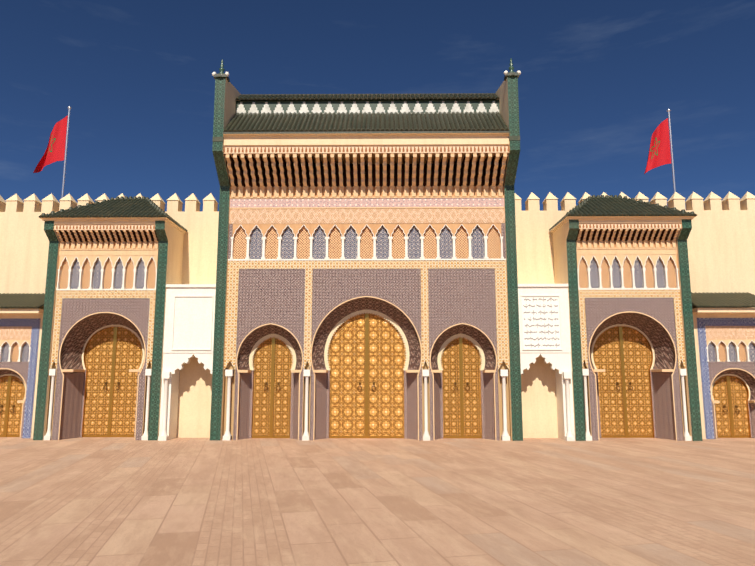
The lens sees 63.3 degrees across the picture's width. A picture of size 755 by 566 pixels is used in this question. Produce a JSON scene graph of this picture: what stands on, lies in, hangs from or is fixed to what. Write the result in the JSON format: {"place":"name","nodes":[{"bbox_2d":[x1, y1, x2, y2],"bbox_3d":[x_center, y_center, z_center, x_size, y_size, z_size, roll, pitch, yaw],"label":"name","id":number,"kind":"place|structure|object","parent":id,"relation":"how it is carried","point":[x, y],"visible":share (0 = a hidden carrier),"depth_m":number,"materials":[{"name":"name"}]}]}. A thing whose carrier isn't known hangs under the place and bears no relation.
{"place":"outdoors","nodes":[
{"label":"outdoors","id":0,"kind":"place"},
{"bbox_2d":[0,293,44,314],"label":"gate roof","id":1,"kind":"structure","parent":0,"point":[22,300],"depth_m":19.50,"materials":[{"name":"green tile"}]},
{"bbox_2d":[0,437,754,565],"bbox_3d":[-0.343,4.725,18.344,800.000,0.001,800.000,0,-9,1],"label":"plaza ground","id":2,"kind":"structure","parent":0,"point":[106,501],"depth_m":9.36,"materials":[{"name":"beige stone"}]},
{"bbox_2d":[0,315,42,437],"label":"gate","id":3,"kind":"structure","parent":2,"relation":"on","point":[20,341],"depth_m":19.47,"materials":[{"name":"tile"}]},
{"bbox_2d":[44,298,154,439],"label":"columns","id":4,"kind":"structure","parent":2,"relation":"on","point":[53,375],"depth_m":18.83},
{"bbox_2d":[52,235,158,439],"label":"gate facade","id":5,"kind":"structure","parent":2,"relation":"on","point":[103,287],"depth_m":19.35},
{"bbox_2d":[42,218,184,241],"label":"bracketed cornice","id":6,"kind":"structure","parent":5,"relation":"attached to","point":[89,229],"depth_m":19.09,"materials":[{"name":"beige wood"}]},
{"bbox_2d":[38,196,187,231],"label":"roof","id":7,"kind":"structure","parent":6,"relation":"on","point":[130,207],"depth_m":19.54,"materials":[{"name":"green tile"}]},
{"bbox_2d":[33,221,183,439],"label":"gate side pillars","id":8,"kind":"structure","parent":2,"relation":"on","point":[170,253],"depth_m":19.01,"materials":[{"name":"green tile"}]},
{"bbox_2d":[158,284,215,440],"bbox_3d":[-5.821,2.491,19.448,1.610,4.750,1.594,0,-9,1],"label":"wall fountain niche","id":9,"kind":"object","parent":2,"relation":"on","point":[186,385],"visible":0.98,"depth_m":19.05,"materials":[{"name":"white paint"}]},
{"bbox_2d":[227,164,505,439],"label":"gate facade","id":10,"kind":"structure","parent":2,"relation":"on","point":[366,360],"depth_m":19.27,"materials":[{"name":"tile"}]},
{"bbox_2d":[224,134,508,185],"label":"bracketed cornice","id":11,"kind":"structure","parent":10,"relation":"attached to","point":[254,156],"depth_m":18.86,"materials":[{"name":"beige wood"}]},
{"bbox_2d":[223,93,509,134],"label":"roof","id":12,"kind":"structure","parent":11,"relation":"on","point":[360,114],"depth_m":20.09,"materials":[{"name":"green tile"}]},
{"bbox_2d":[221,268,511,440],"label":"columns","id":13,"kind":"structure","parent":2,"relation":"on","point":[505,429],"depth_m":18.84,"materials":[{"name":"beige tile"}]},
{"bbox_2d":[210,59,522,440],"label":"gate pillars","id":14,"kind":"structure","parent":2,"relation":"on","point":[227,93],"depth_m":18.95,"materials":[{"name":"green tile"}]},
{"bbox_2d":[0,210,754,368],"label":"palace wall","id":15,"kind":"structure","parent":2,"relation":"on","point":[721,249],"depth_m":20.74,"materials":[{"name":"beige paint"}]},
{"bbox_2d":[0,191,754,211],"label":"battlements","id":16,"kind":"object","parent":15,"relation":"on","point":[50,202],"visible":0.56,"depth_m":21.07,"materials":[{"name":"beige paint"}]},
{"bbox_2d":[61,106,71,198],"bbox_3d":[-11.468,-0.726,21.910,0.130,11.850,0.124,0,-9,1],"label":"flag pole","id":17,"kind":"object","parent":16,"relation":"on","point":[65,156],"visible":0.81,"depth_m":22.50,"materials":[{"name":"silver metal"}]},
{"bbox_2d":[33,115,67,172],"bbox_3d":[-12.038,-5.109,22.606,1.041,2.273,0.264,0,-9,1],"label":"flag","id":18,"kind":"object","parent":17,"relation":"attached to","point":[55,151],"visible":1,"depth_m":22.56,"materials":[{"name":"red fabric"}]},
{"bbox_2d":[518,284,574,440],"bbox_3d":[5.148,2.475,19.345,1.610,4.750,1.594,0,-9,1],"label":"wall fountain niche","id":19,"kind":"object","parent":2,"relation":"on","point":[546,371],"visible":0.92,"depth_m":18.95,"materials":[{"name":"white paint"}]},
{"bbox_2d":[552,219,702,440],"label":"gate side pillars","id":20,"kind":"structure","parent":2,"relation":"on","point":[564,251],"depth_m":18.84,"materials":[{"name":"green tile"}]},
{"bbox_2d":[576,234,683,440],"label":"gate facade","id":21,"kind":"structure","parent":2,"relation":"on","point":[628,290],"depth_m":19.20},
{"bbox_2d":[551,217,693,239],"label":"bracketed cornice","id":22,"kind":"structure","parent":21,"relation":"attached to","point":[651,228],"depth_m":18.94,"materials":[{"name":"beige wood"}]},
{"bbox_2d":[549,195,696,231],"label":"roof","id":23,"kind":"structure","parent":22,"relation":"on","point":[606,206],"depth_m":19.38,"materials":[{"name":"green tile"}]},
{"bbox_2d":[579,298,691,440],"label":"columns","id":24,"kind":"structure","parent":2,"relation":"on","point":[682,375],"depth_m":18.69,"materials":[{"name":"beige tile"}]},
{"bbox_2d":[693,314,754,438],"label":"gate","id":25,"kind":"structure","parent":2,"relation":"on","point":[725,350],"depth_m":19.26,"materials":[{"name":"tile"}]},
{"bbox_2d":[691,292,754,313],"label":"gate roof","id":26,"kind":"structure","parent":25,"relation":"on","point":[719,303],"depth_m":19.26,"materials":[{"name":"green tile"}]},
{"bbox_2d":[0,0,754,211],"label":"sky","id":27,"kind":"structure","parent":0,"point":[597,78],"materials":[{"name":"blue"}]},
{"bbox_2d":[667,109,675,192],"bbox_3d":[10.731,-0.658,21.687,0.130,11.650,0.124,0,-9,1],"label":"flag pole","id":28,"kind":"object","parent":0,"point":[671,150],"visible":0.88,"depth_m":22.29,"materials":[{"name":"silver metal"}]},
{"bbox_2d":[644,118,670,173],"bbox_3d":[10.132,-4.972,22.320,1.097,2.230,0.333,0,-9,1],"label":"flag","id":29,"kind":"object","parent":28,"relation":"attached to","point":[659,154],"visible":1,"depth_m":22.34,"materials":[{"name":"red fabric"}]}
]}

